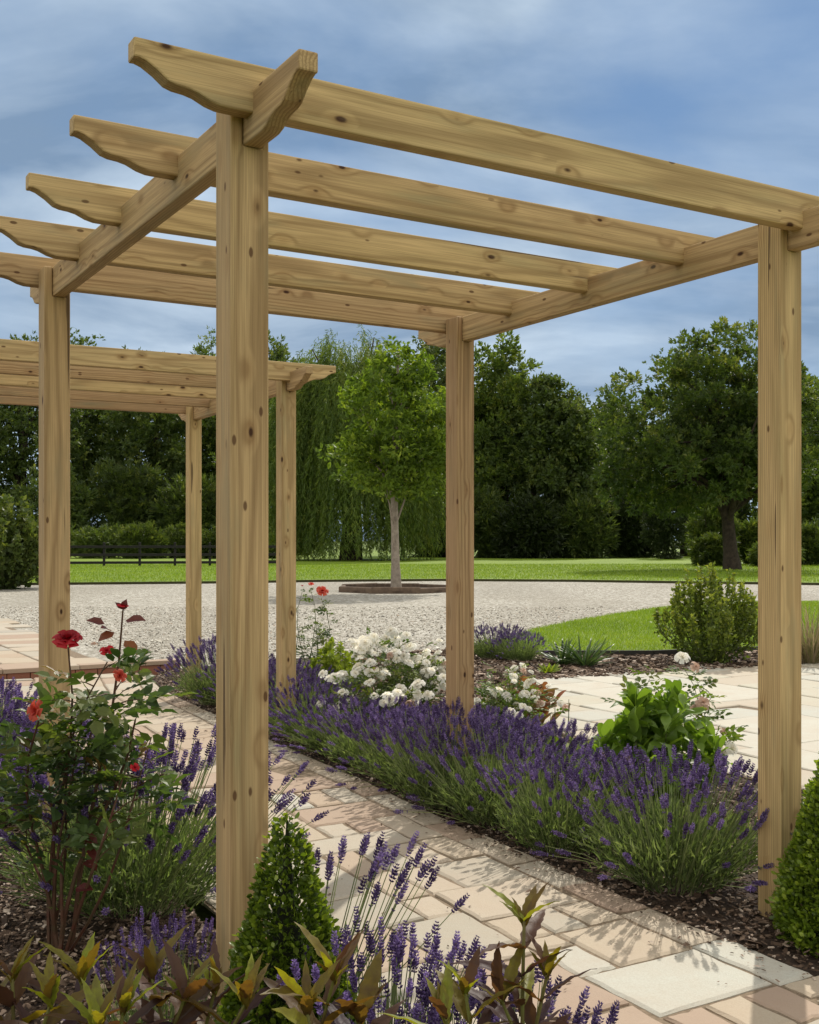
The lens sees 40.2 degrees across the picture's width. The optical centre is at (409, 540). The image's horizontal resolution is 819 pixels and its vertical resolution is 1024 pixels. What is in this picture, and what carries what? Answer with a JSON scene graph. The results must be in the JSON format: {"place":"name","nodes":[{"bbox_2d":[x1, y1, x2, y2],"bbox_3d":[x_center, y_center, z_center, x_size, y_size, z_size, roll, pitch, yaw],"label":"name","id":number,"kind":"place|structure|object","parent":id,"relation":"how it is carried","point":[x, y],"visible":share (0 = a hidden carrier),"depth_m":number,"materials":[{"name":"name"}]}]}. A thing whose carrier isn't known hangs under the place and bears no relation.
{"place":"outdoors","nodes":[
{"label":"outdoors","id":0,"kind":"place"},
{"bbox_2d":[0,627,89,660],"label":"courtyard bedding","id":1,"kind":"object","parent":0,"point":[73,654],"visible":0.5,"depth_m":12.19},
{"bbox_2d":[0,618,117,667],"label":"courtyard paving","id":2,"kind":"structure","parent":0,"point":[24,642],"depth_m":12.84,"materials":[{"name":"stone"}]},
{"bbox_2d":[0,804,215,1023],"bbox_3d":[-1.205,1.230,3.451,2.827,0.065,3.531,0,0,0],"label":"bark mulch","id":3,"kind":"object","parent":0,"point":[5,935],"visible":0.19,"depth_m":3.49,"materials":[{"name":"brown wood"}]},
{"bbox_2d":[0,710,17,761],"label":"lavender","id":4,"kind":"object","parent":3,"relation":"on","point":[14,737],"visible":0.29,"depth_m":4.82,"materials":[{"name":"purple plant"}]},
{"bbox_2d":[0,679,70,734],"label":"lavender","id":5,"kind":"object","parent":3,"relation":"on","point":[4,698],"visible":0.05,"depth_m":6.24,"materials":[{"name":"purple plant"}]},
{"bbox_2d":[0,677,77,777],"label":"lavender","id":6,"kind":"object","parent":3,"relation":"on","point":[13,705],"visible":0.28,"depth_m":5.49,"materials":[{"name":"purple plant"}]},
{"bbox_2d":[0,932,134,1023],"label":"bronze shrub","id":7,"kind":"object","parent":3,"relation":"on","point":[47,983],"visible":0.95,"depth_m":1.95,"materials":[{"name":"green plant"}]},
{"bbox_2d":[0,708,135,825],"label":"lavender","id":8,"kind":"object","parent":3,"relation":"on","point":[24,725],"visible":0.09,"depth_m":4.92,"materials":[{"name":"purple plant"}]},
{"bbox_2d":[0,599,199,959],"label":"rose bush","id":9,"kind":"object","parent":3,"relation":"on","point":[84,836],"visible":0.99,"depth_m":3.26,"materials":[{"name":"green plant"}]},
{"bbox_2d":[63,906,217,1023],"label":"lavender","id":10,"kind":"object","parent":3,"relation":"on","point":[140,942],"visible":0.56,"depth_m":2.70,"materials":[{"name":"purple plant"}]},
{"bbox_2d":[40,924,248,1023],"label":"bronze shrub","id":11,"kind":"object","parent":3,"relation":"on","point":[147,966],"visible":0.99,"depth_m":1.90,"materials":[{"name":"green plant"}]},
{"bbox_2d":[0,722,328,920],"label":"lavender","id":12,"kind":"object","parent":3,"relation":"on","point":[145,870],"visible":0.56,"depth_m":3.61,"materials":[{"name":"green plant"}]},
{"bbox_2d":[0,339,335,749],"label":"pergola","id":13,"kind":"object","parent":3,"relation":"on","point":[182,386],"visible":0.71,"depth_m":7.14,"materials":[{"name":"brown wood"}]},
{"bbox_2d":[142,939,290,1023],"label":"bronze shrub","id":14,"kind":"object","parent":3,"relation":"on","point":[248,997],"visible":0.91,"depth_m":1.93,"materials":[{"name":"green plant"}]},
{"bbox_2d":[213,808,363,1023],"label":"box topiary","id":15,"kind":"object","parent":3,"relation":"on","point":[281,946],"visible":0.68,"depth_m":2.36,"materials":[{"name":"green plant"}]},
{"bbox_2d":[260,922,404,1023],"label":"bronze shrub","id":16,"kind":"object","parent":3,"relation":"on","point":[296,997],"visible":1,"depth_m":1.89,"materials":[{"name":"green plant"}]},
{"bbox_2d":[201,831,469,997],"bbox_3d":[-0.220,0.941,2.643,0.529,0.572,0.542,0,0,44],"label":"lavender","id":17,"kind":"object","parent":3,"relation":"on","point":[377,863],"visible":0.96,"depth_m":2.59,"materials":[{"name":"purple plant"}]},
{"bbox_2d":[255,906,538,1023],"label":"lavender","id":18,"kind":"object","parent":3,"relation":"on","point":[396,946],"visible":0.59,"depth_m":2.37,"materials":[{"name":"purple plant"}]},
{"bbox_2d":[0,37,818,1019],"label":"pergola","id":19,"kind":"object","parent":3,"relation":"on","point":[240,281],"visible":0.94,"depth_m":3.66,"materials":[{"name":"brown wood"}]},
{"bbox_2d":[376,946,521,1023],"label":"bronze shrub","id":20,"kind":"object","parent":3,"relation":"on","point":[446,993],"visible":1,"depth_m":1.84,"materials":[{"name":"green plant"}]},
{"bbox_2d":[348,954,619,1023],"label":"lavender","id":21,"kind":"object","parent":3,"relation":"on","point":[577,1019],"visible":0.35,"depth_m":2.16,"materials":[{"name":"purple plant"}]},
{"bbox_2d":[451,881,596,1023],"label":"bronze shrub","id":22,"kind":"object","parent":3,"relation":"on","point":[500,1007],"visible":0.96,"depth_m":1.88,"materials":[{"name":"green plant"}]},
{"bbox_2d":[1,541,680,928],"bbox_3d":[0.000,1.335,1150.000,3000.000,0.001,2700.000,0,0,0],"label":"ground","id":23,"kind":"structure","parent":0,"point":[203,913],"depth_m":4.06,"materials":[{"name":"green plant"}]},
{"bbox_2d":[0,672,818,1023],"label":"path","id":24,"kind":"structure","parent":0,"point":[694,976],"depth_m":3.68,"materials":[{"name":"stone"}]},
{"bbox_2d":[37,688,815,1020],"bbox_3d":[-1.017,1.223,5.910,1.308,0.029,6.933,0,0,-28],"label":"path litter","id":25,"kind":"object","parent":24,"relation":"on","point":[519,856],"visible":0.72,"depth_m":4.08,"materials":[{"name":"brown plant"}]},
{"bbox_2d":[0,581,818,668],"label":"gravel drive","id":26,"kind":"structure","parent":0,"point":[513,596],"depth_m":22.01,"materials":[{"name":"grey gravel"}]},
{"bbox_2d":[0,493,38,589],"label":"garden shrub","id":27,"kind":"object","parent":26,"relation":"on","point":[19,551],"visible":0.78,"depth_m":28.55,"materials":[{"name":"green plant"}]},
{"bbox_2d":[0,658,179,678],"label":"brick kerb","id":28,"kind":"structure","parent":26,"relation":"on","point":[26,672],"depth_m":10.33,"materials":[{"name":"stone"}]},
{"bbox_2d":[0,606,658,665],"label":"gravel stones","id":29,"kind":"object","parent":26,"relation":"on","point":[271,631],"visible":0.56,"depth_m":16.92,"materials":[{"name":"grey gravel"}]},
{"bbox_2d":[339,583,445,593],"bbox_3d":[-0.326,1.193,27.851,2.799,0.184,2.800,0,0,0],"label":"tree surround","id":30,"kind":"object","parent":26,"relation":"on","point":[387,588],"visible":0.73,"depth_m":26.80,"materials":[{"name":"brown soil"}]},
{"bbox_2d":[0,0,818,540],"label":"sky","id":31,"kind":"structure","parent":0,"point":[727,87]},
{"bbox_2d":[22,551,818,584],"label":"lawn","id":32,"kind":"structure","parent":0,"point":[502,561],"depth_m":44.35,"materials":[{"name":"green plant"}]},
{"bbox_2d":[0,330,98,523],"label":"dark tree","id":33,"kind":"object","parent":32,"relation":"on","point":[16,417],"visible":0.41,"depth_m":94.64,"materials":[{"name":"green plant"}]},
{"bbox_2d":[34,521,80,557],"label":"hedge bush","id":34,"kind":"object","parent":32,"relation":"on","point":[72,532],"visible":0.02,"depth_m":75.29,"materials":[{"name":"green plant"}]},
{"bbox_2d":[11,463,105,553],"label":"understorey bush","id":35,"kind":"object","parent":32,"relation":"on","point":[78,506],"visible":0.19,"depth_m":89.03,"materials":[{"name":"green plant"}]},
{"bbox_2d":[25,327,140,524],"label":"dark tree","id":36,"kind":"object","parent":32,"relation":"on","point":[102,427],"visible":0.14,"depth_m":100.62,"materials":[{"name":"green plant"}]},
{"bbox_2d":[70,521,123,558],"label":"hedge bush","id":37,"kind":"object","parent":32,"relation":"on","point":[88,535],"visible":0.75,"depth_m":74.12,"materials":[{"name":"green plant"}]},
{"bbox_2d":[75,456,171,533],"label":"understorey bush","id":38,"kind":"object","parent":32,"relation":"on","point":[130,504],"visible":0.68,"depth_m":90.48,"materials":[{"name":"green plant"}]},
{"bbox_2d":[114,520,170,558],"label":"hedge bush","id":39,"kind":"object","parent":32,"relation":"on","point":[145,534],"visible":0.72,"depth_m":73.31,"materials":[{"name":"green plant"}]},
{"bbox_2d":[90,345,212,549],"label":"dark tree","id":40,"kind":"object","parent":32,"relation":"on","point":[149,439],"visible":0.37,"depth_m":96.41,"materials":[{"name":"green plant"}]},
{"bbox_2d":[70,542,275,565],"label":"paddock fence","id":41,"kind":"object","parent":32,"relation":"on","point":[139,546],"visible":0.38,"depth_m":51.86,"materials":[{"name":"black wood"}]},
{"bbox_2d":[146,472,215,551],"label":"understorey bush","id":42,"kind":"object","parent":32,"relation":"on","point":[168,514],"visible":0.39,"depth_m":89.62,"materials":[{"name":"green plant"}]},
{"bbox_2d":[161,520,204,557],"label":"hedge bush","id":43,"kind":"object","parent":32,"relation":"on","point":[178,536],"visible":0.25,"depth_m":75.31,"materials":[{"name":"green plant"}]},
{"bbox_2d":[163,326,215,521],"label":"dark tree","id":44,"kind":"object","parent":32,"relation":"on","point":[208,432],"visible":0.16,"depth_m":101.28,"materials":[{"name":"green plant"}]},
{"bbox_2d":[202,524,215,558],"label":"hedge bush","id":45,"kind":"object","parent":32,"relation":"on","point":[207,538],"visible":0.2,"depth_m":73.06,"materials":[{"name":"green plant"}]},
{"bbox_2d":[208,328,314,504],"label":"dark tree","id":46,"kind":"object","parent":32,"relation":"on","point":[277,353],"visible":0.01,"depth_m":92.07,"materials":[{"name":"green plant"}]},
{"bbox_2d":[268,525,275,558],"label":"hedge bush","id":47,"kind":"object","parent":32,"relation":"on","point":[273,550],"visible":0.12,"depth_m":74.04,"materials":[{"name":"green plant"}]},
{"bbox_2d":[268,325,445,561],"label":"willow tree","id":48,"kind":"object","parent":32,"relation":"on","point":[320,416],"visible":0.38,"depth_m":65.05,"materials":[{"name":"green plant"}]},
{"bbox_2d":[410,496,445,556],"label":"hedge bush","id":49,"kind":"object","parent":32,"relation":"on","point":[441,552],"visible":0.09,"depth_m":79.02,"materials":[{"name":"green plant"}]},
{"bbox_2d":[383,335,492,524],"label":"dark tree","id":50,"kind":"object","parent":32,"relation":"on","point":[439,360],"visible":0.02,"depth_m":84.34,"materials":[{"name":"green plant"}]},
{"bbox_2d":[440,330,549,508],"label":"dark tree","id":51,"kind":"object","parent":32,"relation":"on","point":[503,381],"visible":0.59,"depth_m":80.00,"materials":[{"name":"green plant"}]},
{"bbox_2d":[474,482,515,557],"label":"hedge bush","id":52,"kind":"object","parent":32,"relation":"on","point":[485,523],"visible":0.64,"depth_m":75.83,"materials":[{"name":"green plant"}]},
{"bbox_2d":[489,490,569,558],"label":"hedge bush","id":53,"kind":"object","parent":32,"relation":"on","point":[531,530],"visible":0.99,"depth_m":73.86,"materials":[{"name":"green plant"}]},
{"bbox_2d":[502,370,607,556],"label":"dark tree","id":54,"kind":"object","parent":32,"relation":"on","point":[565,436],"visible":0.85,"depth_m":77.06,"materials":[{"name":"green plant"}]},
{"bbox_2d":[551,488,621,557],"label":"hedge bush","id":55,"kind":"object","parent":32,"relation":"on","point":[585,526],"visible":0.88,"depth_m":74.71,"materials":[{"name":"green plant"}]},
{"bbox_2d":[583,397,645,554],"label":"dark tree","id":56,"kind":"object","parent":32,"relation":"on","point":[605,484],"visible":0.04,"depth_m":87.99,"materials":[{"name":"green plant"}]},
{"bbox_2d":[602,486,663,557],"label":"hedge bush","id":57,"kind":"object","parent":32,"relation":"on","point":[630,546],"visible":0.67,"depth_m":76.79,"materials":[{"name":"green plant"}]},
{"bbox_2d":[638,466,695,558],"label":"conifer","id":58,"kind":"object","parent":32,"relation":"on","point":[661,532],"visible":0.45,"depth_m":71.41,"materials":[{"name":"green plant"}]},
{"bbox_2d":[635,387,752,555],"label":"dark tree","id":59,"kind":"object","parent":32,"relation":"on","point":[682,551],"visible":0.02,"depth_m":84.98,"materials":[{"name":"green plant"}]},
{"bbox_2d":[589,316,818,569],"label":"cherry tree","id":60,"kind":"object","parent":32,"relation":"on","point":[716,460],"visible":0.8,"depth_m":44.27,"materials":[{"name":"green plant"}]},
{"bbox_2d":[682,503,742,563],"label":"shrub","id":61,"kind":"object","parent":32,"relation":"on","point":[706,521],"visible":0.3,"depth_m":55.55,"materials":[{"name":"green plant"}]},
{"bbox_2d":[679,489,750,555],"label":"hedge bush","id":62,"kind":"object","parent":32,"relation":"on","point":[744,512],"visible":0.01,"depth_m":83.19,"materials":[{"name":"green plant"}]},
{"bbox_2d":[687,531,743,565],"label":"shrub","id":63,"kind":"object","parent":32,"relation":"on","point":[706,549],"visible":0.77,"depth_m":51.48,"materials":[{"name":"green plant"}]},
{"bbox_2d":[736,514,757,563],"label":"shrub","id":64,"kind":"object","parent":32,"relation":"on","point":[747,534],"visible":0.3,"depth_m":55.52,"materials":[{"name":"green plant"}]},
{"bbox_2d":[726,373,818,523],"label":"dark tree","id":65,"kind":"object","parent":32,"relation":"on","point":[811,497],"visible":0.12,"depth_m":81.21,"materials":[{"name":"green plant"}]},
{"bbox_2d":[744,541,805,566],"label":"shrub","id":66,"kind":"object","parent":32,"relation":"on","point":[752,557],"visible":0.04,"depth_m":50.80,"materials":[{"name":"green plant"}]},
{"bbox_2d":[801,516,818,565],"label":"shrub","id":67,"kind":"object","parent":32,"relation":"on","point":[809,538],"visible":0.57,"depth_m":53.28,"materials":[{"name":"green plant"}]},
{"bbox_2d":[152,653,818,976],"bbox_3d":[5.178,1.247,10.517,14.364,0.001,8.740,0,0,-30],"label":"soil border","id":68,"kind":"object","parent":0,"point":[709,908],"visible":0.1,"depth_m":3.94,"materials":[{"name":"brown wood"}]},
{"bbox_2d":[153,634,273,705],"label":"lavender","id":69,"kind":"object","parent":68,"relation":"on","point":[192,683],"visible":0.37,"depth_m":8.28,"materials":[{"name":"purple plant"}]},
{"bbox_2d":[192,652,304,702],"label":"lavender","id":70,"kind":"object","parent":68,"relation":"on","point":[214,674],"visible":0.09,"depth_m":8.02,"materials":[{"name":"purple plant"}]},
{"bbox_2d":[268,657,340,722],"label":"lavender","id":71,"kind":"object","parent":68,"relation":"on","point":[272,672],"visible":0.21,"depth_m":7.51,"materials":[{"name":"purple plant"}]},
{"bbox_2d":[268,671,365,741],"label":"lavender","id":72,"kind":"object","parent":68,"relation":"on","point":[306,694],"visible":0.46,"depth_m":6.83,"materials":[{"name":"purple plant"}]},
{"bbox_2d":[296,582,353,692],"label":"rose bush","id":73,"kind":"object","parent":68,"relation":"on","point":[323,590],"visible":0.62,"depth_m":9.01,"materials":[{"name":"green plant"}]},
{"bbox_2d":[268,691,395,757],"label":"lavender","id":74,"kind":"object","parent":68,"relation":"on","point":[312,743],"visible":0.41,"depth_m":6.40,"materials":[{"name":"purple plant"}]},
{"bbox_2d":[301,636,366,698],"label":"shrub","id":75,"kind":"object","parent":68,"relation":"on","point":[329,658],"visible":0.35,"depth_m":8.65,"materials":[{"name":"green plant"}]},
{"bbox_2d":[295,695,438,770],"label":"lavender","id":76,"kind":"object","parent":68,"relation":"on","point":[353,747],"visible":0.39,"depth_m":6.02,"materials":[{"name":"purple plant"}]},
{"bbox_2d":[316,626,445,727],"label":"rose bush","id":77,"kind":"object","parent":68,"relation":"on","point":[423,682],"visible":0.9,"depth_m":6.64,"materials":[{"name":"white plant"}]},
{"bbox_2d":[326,699,518,791],"bbox_3d":[0.057,1.018,5.649,0.958,0.422,0.921,0,0,-6],"label":"lavender","id":78,"kind":"object","parent":68,"relation":"on","point":[378,759],"visible":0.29,"depth_m":5.60,"materials":[{"name":"purple plant"}]},
{"bbox_2d":[358,697,545,811],"bbox_3d":[0.184,0.976,5.203,0.862,0.504,0.842,0,0,33],"label":"lavender","id":79,"kind":"object","parent":68,"relation":"on","point":[417,775],"visible":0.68,"depth_m":5.12,"materials":[{"name":"purple plant"}]},
{"bbox_2d":[412,702,565,760],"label":"lavender","id":80,"kind":"object","parent":68,"relation":"on","point":[518,715],"visible":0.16,"depth_m":5.80,"materials":[{"name":"purple plant"}]},
{"bbox_2d":[393,711,601,829],"bbox_3d":[0.370,0.989,4.899,0.966,0.476,0.915,0,0,-38],"label":"lavender","id":81,"kind":"object","parent":68,"relation":"on","point":[476,793],"visible":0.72,"depth_m":4.82,"materials":[{"name":"purple plant"}]},
{"bbox_2d":[474,623,529,659],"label":"lavender","id":82,"kind":"object","parent":68,"relation":"on","point":[483,648],"visible":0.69,"depth_m":11.59,"materials":[{"name":"purple plant"}]},
{"bbox_2d":[485,629,550,660],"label":"lavender","id":83,"kind":"object","parent":68,"relation":"on","point":[521,652],"visible":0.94,"depth_m":11.41,"materials":[{"name":"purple plant"}]},
{"bbox_2d":[474,661,569,743],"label":"rose bush","id":84,"kind":"object","parent":68,"relation":"on","point":[509,700],"visible":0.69,"depth_m":6.33,"materials":[{"name":"white plant"}]},
{"bbox_2d":[504,675,565,723],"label":"russet plant","id":85,"kind":"object","parent":68,"relation":"on","point":[551,692],"visible":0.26,"depth_m":7.43,"materials":[{"name":"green plant"}]},
{"bbox_2d":[476,716,621,797],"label":"lavender","id":86,"kind":"object","parent":68,"relation":"on","point":[553,730],"visible":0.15,"depth_m":5.37,"materials":[{"name":"purple plant"}]},
{"bbox_2d":[539,638,585,664],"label":"lily clump","id":87,"kind":"object","parent":68,"relation":"on","point":[559,660],"visible":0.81,"depth_m":11.10,"materials":[{"name":"green plant"}]},
{"bbox_2d":[473,734,661,856],"bbox_3d":[0.620,1.007,4.454,0.755,0.443,0.794,0,0,-19],"label":"lavender","id":88,"kind":"object","parent":68,"relation":"on","point":[532,821],"visible":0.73,"depth_m":4.38,"materials":[{"name":"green plant"}]},
{"bbox_2d":[544,731,599,762],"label":"lime plant","id":89,"kind":"object","parent":68,"relation":"on","point":[567,744],"visible":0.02,"depth_m":5.72,"materials":[{"name":"green plant"}]},
{"bbox_2d":[353,647,811,701],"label":"bark mulch","id":90,"kind":"object","parent":68,"relation":"on","point":[650,661],"visible":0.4,"depth_m":11.00,"materials":[{"name":"brown wood"}]},
{"bbox_2d":[537,663,561,672],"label":"lime plant","id":91,"kind":"object","parent":90,"relation":"on","point":[550,669],"visible":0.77,"depth_m":10.40,"materials":[{"name":"green plant"}]},
{"bbox_2d":[801,602,818,663],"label":"ornamental grass","id":92,"kind":"object","parent":90,"relation":"on","point":[809,645],"depth_m":11.10,"materials":[{"name":"plant"}]},
{"bbox_2d":[550,634,619,667],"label":"iris clump","id":93,"kind":"object","parent":68,"relation":"on","point":[587,660],"visible":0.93,"depth_m":10.91,"materials":[{"name":"green plant"}]},
{"bbox_2d":[568,678,732,832],"bbox_3d":[1.062,0.958,5.018,0.734,0.703,0.774,0,0,30],"label":"broad leaved plant","id":94,"kind":"object","parent":68,"relation":"on","point":[645,722],"visible":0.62,"depth_m":4.90,"materials":[{"name":"green plant"}]},
{"bbox_2d":[530,739,792,895],"bbox_3d":[0.956,0.969,4.005,0.921,0.513,0.958,0,0,-21],"label":"lavender","id":95,"kind":"object","parent":68,"relation":"on","point":[667,842],"visible":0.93,"depth_m":3.90,"materials":[{"name":"green plant"}]},
{"bbox_2d":[600,652,747,756],"bbox_3d":[1.343,0.902,5.404,0.519,0.731,0.741,0,0,-44],"label":"rose bush","id":96,"kind":"object","parent":68,"relation":"on","point":[702,701],"visible":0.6,"depth_m":5.36,"materials":[{"name":"green plant"}]},
{"bbox_2d":[648,561,757,664],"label":"euonymus shrub","id":97,"kind":"object","parent":68,"relation":"on","point":[712,635],"visible":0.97,"depth_m":11.18,"materials":[{"name":"green plant"}]},
{"bbox_2d":[764,751,818,957],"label":"box topiary","id":98,"kind":"object","parent":68,"relation":"on","point":[795,920],"visible":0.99,"depth_m":3.42,"materials":[{"name":"green plant"}]},
{"bbox_2d":[506,600,818,655],"bbox_3d":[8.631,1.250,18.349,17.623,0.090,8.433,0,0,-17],"label":"island lawn","id":99,"kind":"structure","parent":0,"point":[595,623],"depth_m":14.36,"materials":[{"name":"green plant"}]},
{"bbox_2d":[474,646,757,655],"bbox_3d":[6.844,1.232,13.386,12.923,0.105,0.558,0,0,-14],"label":"lawn edging","id":100,"kind":"object","parent":99,"relation":"on","point":[640,652],"visible":0.17,"depth_m":12.01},
{"bbox_2d":[536,663,818,791],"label":"patio","id":101,"kind":"structure","parent":0,"point":[584,694],"depth_m":8.56,"materials":[{"name":"stone"}]},
{"bbox_2d":[544,683,811,778],"bbox_3d":[6.700,1.239,9.764,12.500,0.001,5.700,0,0,-31],"label":"patio bedding","id":102,"kind":"object","parent":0,"point":[724,728],"visible":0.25,"depth_m":8.26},
{"label":"tree pit soil","id":103,"kind":"structure","parent":0,"visible":0},
{"bbox_2d":[316,335,445,586],"bbox_3d":[-0.303,-1.904,27.825,3.431,6.586,3.248,0,0,-40],"label":"maple tree","id":104,"kind":"object","parent":103,"relation":"on","point":[398,462],"visible":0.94,"depth_m":27.39,"materials":[{"name":"green plant"}]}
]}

